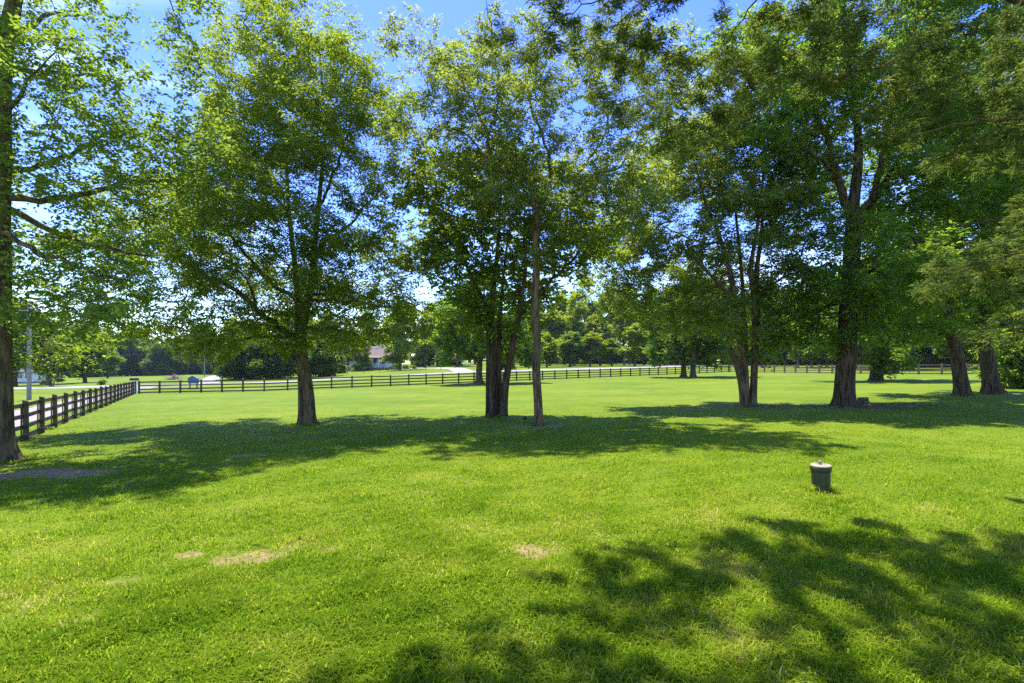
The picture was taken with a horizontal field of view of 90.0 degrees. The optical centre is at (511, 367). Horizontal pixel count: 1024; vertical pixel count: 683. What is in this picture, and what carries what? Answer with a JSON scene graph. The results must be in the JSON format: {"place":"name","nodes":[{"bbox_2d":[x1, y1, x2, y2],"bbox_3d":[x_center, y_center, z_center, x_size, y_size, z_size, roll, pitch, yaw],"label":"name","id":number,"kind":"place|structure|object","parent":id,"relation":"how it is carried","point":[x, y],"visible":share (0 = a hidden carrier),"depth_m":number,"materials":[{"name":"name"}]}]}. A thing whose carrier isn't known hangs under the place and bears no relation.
{"place":"outdoors","nodes":[
{"label":"outdoors","id":0,"kind":"place"},
{"bbox_2d":[14,386,156,426],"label":"driveway","id":1,"kind":"structure","parent":0,"point":[31,418],"depth_m":34.95,"materials":[{"name":"grey asphalt"}]},
{"bbox_2d":[198,375,220,383],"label":"side road","id":2,"kind":"structure","parent":0,"point":[214,377],"depth_m":102.47,"materials":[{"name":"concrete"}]},
{"bbox_2d":[14,364,808,388],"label":"road","id":3,"kind":"structure","parent":0,"point":[368,377],"depth_m":87.59,"materials":[{"name":"grey asphalt"}]},
{"bbox_2d":[404,368,472,371],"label":"house driveway","id":4,"kind":"structure","parent":0,"point":[458,369],"depth_m":113.08,"materials":[{"name":"concrete"}]},
{"bbox_2d":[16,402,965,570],"bbox_3d":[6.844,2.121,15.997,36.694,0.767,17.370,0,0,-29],"label":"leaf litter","id":5,"kind":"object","parent":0,"point":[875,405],"visible":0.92,"depth_m":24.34,"materials":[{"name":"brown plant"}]},
{"bbox_2d":[0,0,1013,363],"label":"sky","id":6,"kind":"structure","parent":0,"point":[454,12],"materials":[{"name":"blue"}]},
{"bbox_2d":[0,361,1023,682],"bbox_3d":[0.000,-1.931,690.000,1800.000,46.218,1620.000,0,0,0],"label":"lawn","id":7,"kind":"structure","parent":0,"point":[798,387],"depth_m":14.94,"materials":[{"name":"green plant"}]},
{"bbox_2d":[20,303,37,399],"bbox_3d":[-46.006,-1.350,48.750,2.200,9.501,0.480,0,0,0],"label":"utility pole","id":8,"kind":"object","parent":7,"relation":"on","point":[29,386],"visible":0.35,"depth_m":48.69,"materials":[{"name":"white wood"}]},
{"bbox_2d":[12,289,48,385],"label":"round tree","id":9,"kind":"object","parent":7,"relation":"on","point":[22,350],"visible":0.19,"depth_m":86.95,"materials":[{"name":"green plant"}]},
{"bbox_2d":[17,367,49,383],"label":"house","id":10,"kind":"structure","parent":7,"relation":"on","point":[22,377],"depth_m":109.81,"materials":[{"name":"white paint"}]},
{"bbox_2d":[25,311,81,384],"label":"round tree","id":11,"kind":"object","parent":7,"relation":"on","point":[65,370],"visible":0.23,"depth_m":91.16,"materials":[{"name":"green plant"}]},
{"bbox_2d":[32,340,75,386],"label":"crape myrtle","id":12,"kind":"object","parent":7,"relation":"on","point":[49,383],"visible":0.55,"depth_m":79.69,"materials":[{"name":"green plant"}]},
{"bbox_2d":[58,369,74,377],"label":"evergreen tree","id":13,"kind":"object","parent":7,"relation":"on","point":[65,374],"visible":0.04,"depth_m":215.88,"materials":[{"name":"green plant"}]},
{"bbox_2d":[14,381,135,440],"bbox_3d":[-26.319,2.183,32.136,0.238,2.214,61.105,0,0,-32],"label":"wooden fence","id":14,"kind":"object","parent":7,"relation":"on","point":[129,388],"visible":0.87,"depth_m":24.87,"materials":[{"name":"brown wood"}]},
{"bbox_2d":[67,321,111,382],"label":"round tree","id":15,"kind":"object","parent":7,"relation":"on","point":[96,358],"visible":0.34,"depth_m":98.43,"materials":[{"name":"green plant"}]},
{"bbox_2d":[69,344,120,377],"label":"evergreen tree","id":16,"kind":"object","parent":7,"relation":"on","point":[91,373],"visible":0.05,"depth_m":208.49,"materials":[{"name":"green plant"}]},
{"bbox_2d":[96,379,106,384],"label":"garden shrub","id":17,"kind":"object","parent":7,"relation":"on","point":[102,382],"visible":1,"depth_m":83.89,"materials":[{"name":"green plant"}]},
{"bbox_2d":[92,351,125,377],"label":"round tree","id":18,"kind":"object","parent":7,"relation":"on","point":[112,361],"visible":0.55,"depth_m":164.85,"materials":[{"name":"green plant"}]},
{"bbox_2d":[0,0,241,462],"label":"boundary tree","id":19,"kind":"object","parent":7,"relation":"on","point":[13,30],"visible":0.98,"depth_m":14.09,"materials":[{"name":"green plant"}]},
{"bbox_2d":[111,331,150,375],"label":"round tree","id":20,"kind":"object","parent":7,"relation":"on","point":[131,362],"visible":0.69,"depth_m":218.53,"materials":[{"name":"green plant"}]},
{"bbox_2d":[124,337,151,375],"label":"evergreen tree","id":21,"kind":"object","parent":7,"relation":"on","point":[139,372],"visible":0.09,"depth_m":225.70,"materials":[{"name":"green plant"}]},
{"bbox_2d":[138,342,176,375],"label":"evergreen tree","id":22,"kind":"object","parent":7,"relation":"on","point":[155,364],"visible":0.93,"depth_m":215.63,"materials":[{"name":"green plant"}]},
{"bbox_2d":[151,340,195,374],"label":"evergreen tree","id":23,"kind":"object","parent":7,"relation":"on","point":[179,370],"visible":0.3,"depth_m":226.27,"materials":[{"name":"green plant"}]},
{"bbox_2d":[162,375,186,379],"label":"brush pile","id":24,"kind":"object","parent":7,"relation":"on","point":[172,377],"visible":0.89,"depth_m":103.65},
{"bbox_2d":[187,376,199,387],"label":"shelter box","id":25,"kind":"object","parent":7,"relation":"on","point":[193,378],"visible":0.81,"depth_m":65.78,"materials":[{"name":"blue paint"}]},
{"bbox_2d":[187,354,202,374],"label":"evergreen tree","id":26,"kind":"object","parent":7,"relation":"on","point":[198,370],"visible":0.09,"depth_m":243.68,"materials":[{"name":"green plant"}]},
{"bbox_2d":[185,321,221,367],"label":"round tree","id":27,"kind":"object","parent":7,"relation":"on","point":[200,348],"visible":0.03,"depth_m":236.00,"materials":[{"name":"green plant"}]},
{"bbox_2d":[197,348,217,374],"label":"evergreen tree","id":28,"kind":"object","parent":7,"relation":"on","point":[208,371],"visible":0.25,"depth_m":213.10,"materials":[{"name":"green plant"}]},
{"bbox_2d":[12,0,452,424],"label":"shade tree","id":29,"kind":"object","parent":7,"relation":"on","point":[309,281],"visible":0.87,"depth_m":20.59,"materials":[{"name":"green plant"}]},
{"bbox_2d":[218,315,246,354],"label":"spreading tree","id":30,"kind":"object","parent":7,"relation":"on","point":[230,317],"visible":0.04,"depth_m":132.78,"materials":[{"name":"green plant"}]},
{"bbox_2d":[213,337,252,379],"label":"evergreen tree","id":31,"kind":"object","parent":7,"relation":"on","point":[233,368],"visible":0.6,"depth_m":93.98,"materials":[{"name":"green plant"}]},
{"bbox_2d":[238,342,279,378],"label":"evergreen tree","id":32,"kind":"object","parent":7,"relation":"on","point":[254,370],"visible":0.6,"depth_m":95.49,"materials":[{"name":"green plant"}]},
{"bbox_2d":[263,315,289,335],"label":"spreading tree","id":33,"kind":"object","parent":7,"relation":"on","point":[279,324],"visible":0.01,"depth_m":147.81,"materials":[{"name":"green plant"}]},
{"bbox_2d":[258,333,296,377],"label":"evergreen tree","id":34,"kind":"object","parent":7,"relation":"on","point":[285,369],"visible":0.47,"depth_m":96.89,"materials":[{"name":"green plant"}]},
{"bbox_2d":[294,335,346,376],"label":"evergreen tree","id":35,"kind":"object","parent":7,"relation":"on","point":[321,364],"visible":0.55,"depth_m":98.09,"materials":[{"name":"green plant"}]},
{"bbox_2d":[307,313,337,354],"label":"spreading tree","id":36,"kind":"object","parent":7,"relation":"on","point":[319,320],"visible":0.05,"depth_m":162.24,"materials":[{"name":"green plant"}]},
{"bbox_2d":[336,353,346,372],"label":"evergreen tree","id":37,"kind":"object","parent":7,"relation":"on","point":[342,368],"visible":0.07,"depth_m":120.84,"materials":[{"name":"green plant"}]},
{"bbox_2d":[343,340,351,365],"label":"spreading tree","id":38,"kind":"object","parent":7,"relation":"on","point":[348,359],"visible":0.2,"depth_m":140.57,"materials":[{"name":"green plant"}]},
{"bbox_2d":[350,361,364,371],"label":"garden shrub","id":39,"kind":"object","parent":7,"relation":"on","point":[357,366],"visible":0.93,"depth_m":133.49,"materials":[{"name":"green plant"}]},
{"bbox_2d":[348,341,372,370],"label":"spreading tree","id":40,"kind":"object","parent":7,"relation":"on","point":[362,358],"visible":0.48,"depth_m":137.62,"materials":[{"name":"green plant"}]},
{"bbox_2d":[359,313,384,345],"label":"spreading tree","id":41,"kind":"object","parent":7,"relation":"on","point":[374,327],"visible":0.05,"depth_m":168.71,"materials":[{"name":"green plant"}]},
{"bbox_2d":[346,346,401,370],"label":"house","id":42,"kind":"structure","parent":7,"relation":"on","point":[376,357],"depth_m":142.48,"materials":[{"name":"white paint"}]},
{"bbox_2d":[347,365,455,373],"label":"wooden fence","id":43,"kind":"object","parent":7,"relation":"on","point":[394,367],"visible":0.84,"depth_m":114.13,"materials":[{"name":"brown wood"}]},
{"bbox_2d":[379,304,424,369],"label":"spreading tree","id":44,"kind":"object","parent":7,"relation":"on","point":[394,358],"visible":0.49,"depth_m":126.70,"materials":[{"name":"green plant"}]},
{"bbox_2d":[406,343,436,366],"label":"evergreen tree","id":45,"kind":"object","parent":7,"relation":"on","point":[428,363],"visible":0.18,"depth_m":163.73,"materials":[{"name":"green plant"}]},
{"bbox_2d":[407,310,440,367],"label":"spreading tree","id":46,"kind":"object","parent":7,"relation":"on","point":[425,351],"visible":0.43,"depth_m":148.92,"materials":[{"name":"green plant"}]},
{"bbox_2d":[420,299,441,365],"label":"spreading tree","id":47,"kind":"object","parent":7,"relation":"on","point":[429,314],"visible":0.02,"depth_m":168.12,"materials":[{"name":"green plant"}]},
{"bbox_2d":[138,365,728,393],"bbox_3d":[3.129,1.400,78.964,100.000,3.768,7.832,0,0,-29],"label":"wooden fence","id":48,"kind":"object","parent":7,"relation":"on","point":[159,385],"visible":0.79,"depth_m":64.26,"materials":[{"name":"brown wood"}]},
{"bbox_2d":[434,350,464,365],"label":"evergreen tree","id":49,"kind":"object","parent":7,"relation":"on","point":[453,363],"visible":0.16,"depth_m":157.87,"materials":[{"name":"green plant"}]},
{"bbox_2d":[437,304,471,366],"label":"spreading tree","id":50,"kind":"object","parent":7,"relation":"on","point":[457,359],"visible":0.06,"depth_m":149.73,"materials":[{"name":"green plant"}]},
{"bbox_2d":[422,270,549,383],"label":"maple tree","id":51,"kind":"object","parent":7,"relation":"on","point":[465,346],"visible":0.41,"depth_m":65.63,"materials":[{"name":"green plant"}]},
{"bbox_2d":[485,358,519,369],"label":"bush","id":52,"kind":"object","parent":7,"relation":"on","point":[514,366],"visible":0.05,"depth_m":105.23,"materials":[{"name":"green plant"}]},
{"bbox_2d":[373,136,632,416],"bbox_3d":[-0.447,-4.170,23.728,12.349,13.135,7.600,0,0,0],"label":"shade tree","id":53,"kind":"object","parent":7,"relation":"on","point":[454,232],"visible":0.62,"depth_m":22.86,"materials":[{"name":"green plant"}]},
{"bbox_2d":[521,300,544,365],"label":"tree","id":54,"kind":"object","parent":7,"relation":"on","point":[527,326],"visible":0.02,"depth_m":152.66,"materials":[{"name":"green plant"}]},
{"bbox_2d":[527,277,548,331],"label":"tree","id":55,"kind":"object","parent":7,"relation":"on","point":[539,302],"visible":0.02,"depth_m":185.99,"materials":[{"name":"green plant"}]},
{"bbox_2d":[366,0,718,425],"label":"shade tree","id":56,"kind":"object","parent":7,"relation":"on","point":[463,73],"visible":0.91,"depth_m":19.27,"materials":[{"name":"green plant"}]},
{"bbox_2d":[532,332,561,366],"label":"spreading tree","id":57,"kind":"object","parent":7,"relation":"on","point":[549,358],"visible":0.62,"depth_m":127.79,"materials":[{"name":"green plant"}]},
{"bbox_2d":[540,309,567,365],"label":"spreading tree","id":58,"kind":"object","parent":7,"relation":"on","point":[554,329],"visible":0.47,"depth_m":150.27,"materials":[{"name":"green plant"}]},
{"bbox_2d":[545,290,568,364],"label":"spreading tree","id":59,"kind":"object","parent":7,"relation":"on","point":[562,310],"visible":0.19,"depth_m":179.68,"materials":[{"name":"green plant"}]},
{"bbox_2d":[556,330,588,366],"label":"round tree","id":60,"kind":"object","parent":7,"relation":"on","point":[568,342],"visible":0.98,"depth_m":132.67,"materials":[{"name":"green plant"}]},
{"bbox_2d":[557,291,589,365],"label":"tree","id":61,"kind":"object","parent":7,"relation":"on","point":[571,322],"visible":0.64,"depth_m":150.76,"materials":[{"name":"green plant"}]},
{"bbox_2d":[561,304,587,364],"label":"tree","id":62,"kind":"object","parent":7,"relation":"on","point":[570,311],"visible":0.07,"depth_m":159.70,"materials":[{"name":"green plant"}]},
{"bbox_2d":[568,276,604,363],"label":"tree","id":63,"kind":"object","parent":7,"relation":"on","point":[591,306],"visible":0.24,"depth_m":188.53,"materials":[{"name":"green plant"}]},
{"bbox_2d":[578,331,607,366],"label":"spreading tree","id":64,"kind":"object","parent":7,"relation":"on","point":[595,346],"visible":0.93,"depth_m":133.28,"materials":[{"name":"green plant"}]},
{"bbox_2d":[580,357,607,363],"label":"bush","id":65,"kind":"object","parent":7,"relation":"on","point":[595,361],"visible":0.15,"depth_m":201.66,"materials":[{"name":"green plant"}]},
{"bbox_2d":[585,313,614,365],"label":"spreading tree","id":66,"kind":"object","parent":7,"relation":"on","point":[600,330],"visible":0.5,"depth_m":151.89,"materials":[{"name":"green plant"}]},
{"bbox_2d":[593,285,631,363],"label":"spreading tree","id":67,"kind":"object","parent":7,"relation":"on","point":[607,315],"visible":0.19,"depth_m":179.00,"materials":[{"name":"green plant"}]},
{"bbox_2d":[600,337,626,365],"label":"round tree","id":68,"kind":"object","parent":7,"relation":"on","point":[612,350],"visible":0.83,"depth_m":134.76,"materials":[{"name":"green plant"}]},
{"bbox_2d":[608,292,637,364],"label":"tree","id":69,"kind":"object","parent":7,"relation":"on","point":[623,340],"visible":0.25,"depth_m":152.89,"materials":[{"name":"green plant"}]},
{"bbox_2d":[616,323,651,366],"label":"spreading tree","id":70,"kind":"object","parent":7,"relation":"on","point":[632,353],"visible":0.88,"depth_m":127.98,"materials":[{"name":"green plant"}]},
{"bbox_2d":[625,354,649,363],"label":"evergreen tree","id":71,"kind":"object","parent":7,"relation":"on","point":[641,362],"visible":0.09,"depth_m":202.44,"materials":[{"name":"green plant"}]},
{"bbox_2d":[625,308,668,364],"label":"spreading tree","id":72,"kind":"object","parent":7,"relation":"on","point":[643,356],"visible":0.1,"depth_m":153.04,"materials":[{"name":"green plant"}]},
{"bbox_2d":[634,293,701,376],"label":"maple tree","id":73,"kind":"object","parent":7,"relation":"on","point":[672,350],"visible":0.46,"depth_m":77.38,"materials":[{"name":"green plant"}]},
{"bbox_2d":[331,479,1023,682],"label":"clover","id":74,"kind":"object","parent":7,"relation":"on","point":[744,583],"visible":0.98,"depth_m":4.60,"materials":[{"name":"green plant"}]},
{"bbox_2d":[672,279,747,377],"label":"maple tree","id":75,"kind":"object","parent":7,"relation":"on","point":[715,347],"visible":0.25,"depth_m":75.42,"materials":[{"name":"green plant"}]},
{"bbox_2d":[573,83,868,405],"bbox_3d":[10.551,-6.179,27.457,14.630,16.656,9.999,0,0,0],"label":"shade tree","id":76,"kind":"object","parent":7,"relation":"on","point":[694,308],"visible":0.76,"depth_m":25.80,"materials":[{"name":"green plant"}]},
{"bbox_2d":[714,339,738,364],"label":"spreading tree","id":77,"kind":"object","parent":7,"relation":"on","point":[734,346],"visible":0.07,"depth_m":138.08,"materials":[{"name":"green plant"}]},
{"bbox_2d":[476,0,1023,355],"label":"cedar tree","id":78,"kind":"object","parent":7,"relation":"on","point":[1009,50],"visible":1,"depth_m":8.19,"materials":[{"name":"green plant"}]},
{"bbox_2d":[747,305,781,364],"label":"spreading tree","id":79,"kind":"object","parent":7,"relation":"on","point":[763,351],"visible":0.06,"depth_m":146.65,"materials":[{"name":"green plant"}]},
{"bbox_2d":[758,354,774,364],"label":"evergreen tree","id":80,"kind":"object","parent":7,"relation":"on","point":[765,363],"visible":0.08,"depth_m":167.31,"materials":[{"name":"green plant"}]},
{"bbox_2d":[767,340,791,364],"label":"spreading tree","id":81,"kind":"object","parent":7,"relation":"on","point":[785,357],"visible":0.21,"depth_m":151.46,"materials":[{"name":"green plant"}]},
{"bbox_2d":[780,348,796,364],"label":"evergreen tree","id":82,"kind":"object","parent":7,"relation":"on","point":[791,363],"visible":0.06,"depth_m":163.12,"materials":[{"name":"green plant"}]},
{"bbox_2d":[777,291,811,366],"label":"tree","id":83,"kind":"object","parent":7,"relation":"on","point":[792,356],"visible":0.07,"depth_m":127.67,"materials":[{"name":"green plant"}]},
{"bbox_2d":[787,345,809,364],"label":"round tree","id":84,"kind":"object","parent":7,"relation":"on","point":[800,359],"visible":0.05,"depth_m":147.54,"materials":[{"name":"green plant"}]},
{"bbox_2d":[793,313,829,367],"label":"round tree","id":85,"kind":"object","parent":7,"relation":"on","point":[807,355],"visible":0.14,"depth_m":122.38,"materials":[{"name":"green plant"}]},
{"bbox_2d":[792,360,831,364],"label":"evergreen tree","id":86,"kind":"object","parent":7,"relation":"on","point":[814,363],"visible":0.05,"depth_m":155.90,"materials":[{"name":"green plant"}]},
{"bbox_2d":[810,460,831,492],"bbox_3d":[5.459,1.995,9.041,0.353,0.699,0.341,-4,3,-23],"label":"trash can","id":87,"kind":"object","parent":7,"relation":"on","point":[820,475],"visible":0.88,"depth_m":8.92,"materials":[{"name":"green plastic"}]},
{"bbox_2d":[817,304,868,363],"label":"spreading tree","id":88,"kind":"object","parent":7,"relation":"on","point":[861,359],"visible":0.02,"depth_m":109.34,"materials":[{"name":"green plant"}]},
{"bbox_2d":[827,339,864,367],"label":"spreading tree","id":89,"kind":"object","parent":7,"relation":"on","point":[858,349],"visible":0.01,"depth_m":106.73,"materials":[{"name":"green plant"}]},
{"bbox_2d":[682,0,1023,407],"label":"oak tree","id":90,"kind":"object","parent":7,"relation":"on","point":[861,297],"visible":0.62,"depth_m":24.22,"materials":[{"name":"green plant"}]},
{"bbox_2d":[729,363,1008,373],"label":"wooden fence","id":91,"kind":"object","parent":7,"relation":"on","point":[918,370],"visible":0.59,"depth_m":76.52,"materials":[{"name":"brown wood"}]},
{"bbox_2d":[802,251,945,380],"bbox_3d":[37.489,-5.346,51.945,15.179,13.763,12.396,0,0,0],"label":"boundary tree","id":92,"kind":"object","parent":7,"relation":"on","point":[879,364],"visible":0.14,"depth_m":50.19,"materials":[{"name":"green plant"}]},
{"bbox_2d":[905,321,921,360],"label":"round tree","id":93,"kind":"object","parent":7,"relation":"on","point":[912,350],"visible":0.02,"depth_m":109.98,"materials":[{"name":"green plant"}]},
{"bbox_2d":[833,20,1023,396],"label":"oak tree","id":94,"kind":"object","parent":7,"relation":"on","point":[960,378],"visible":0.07,"depth_m":29.89,"materials":[{"name":"green plant"}]},
{"bbox_2d":[924,356,935,366],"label":"round tree","id":95,"kind":"object","parent":7,"relation":"on","point":[927,362],"visible":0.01,"depth_m":116.53,"materials":[{"name":"green plant"}]},
{"bbox_2d":[913,330,966,366],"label":"round tree","id":96,"kind":"object","parent":7,"relation":"on","point":[927,353],"visible":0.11,"depth_m":105.64,"materials":[{"name":"green plant"}]},
{"bbox_2d":[931,236,974,359],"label":"tree","id":97,"kind":"object","parent":7,"relation":"on","point":[942,353],"visible":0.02,"depth_m":97.34,"materials":[{"name":"green plant"}]},
{"bbox_2d":[884,91,1023,394],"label":"oak tree","id":98,"kind":"object","parent":7,"relation":"on","point":[991,383],"visible":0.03,"depth_m":31.30,"materials":[{"name":"green plant"}]},
{"bbox_2d":[928,296,998,363],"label":"spreading tree","id":99,"kind":"object","parent":7,"relation":"on","point":[968,355],"visible":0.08,"depth_m":91.85,"materials":[{"name":"green plant"}]},
{"bbox_2d":[967,328,1023,388],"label":"garden shrub","id":100,"kind":"object","parent":7,"relation":"on","point":[1002,367],"visible":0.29,"depth_m":36.50,"materials":[{"name":"green plant"}]},
{"bbox_2d":[990,307,1009,332],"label":"spreading tree","id":101,"kind":"object","parent":7,"relation":"on","point":[1003,325],"visible":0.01,"depth_m":99.07,"materials":[{"name":"green plant"}]},
{"bbox_2d":[996,337,1023,387],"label":"garden shrub","id":102,"kind":"object","parent":7,"relation":"on","point":[1017,357],"visible":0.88,"depth_m":35.73,"materials":[{"name":"green plant"}]},
{"bbox_2d":[1001,307,1023,333],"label":"spreading tree","id":103,"kind":"object","parent":7,"relation":"on","point":[1016,313],"visible":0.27,"depth_m":90.18,"materials":[{"name":"green plant"}]},
{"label":"cut log","id":104,"kind":"object","parent":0,"visible":0},
{"bbox_2d":[857,397,868,400],"bbox_3d":[18.095,1.639,26.403,0.508,0.197,0.194,0,0,-6],"label":"cut log","id":105,"kind":"object","parent":104,"relation":"on","point":[863,398],"visible":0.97,"depth_m":26.33,"materials":[{"name":"grey wood"}]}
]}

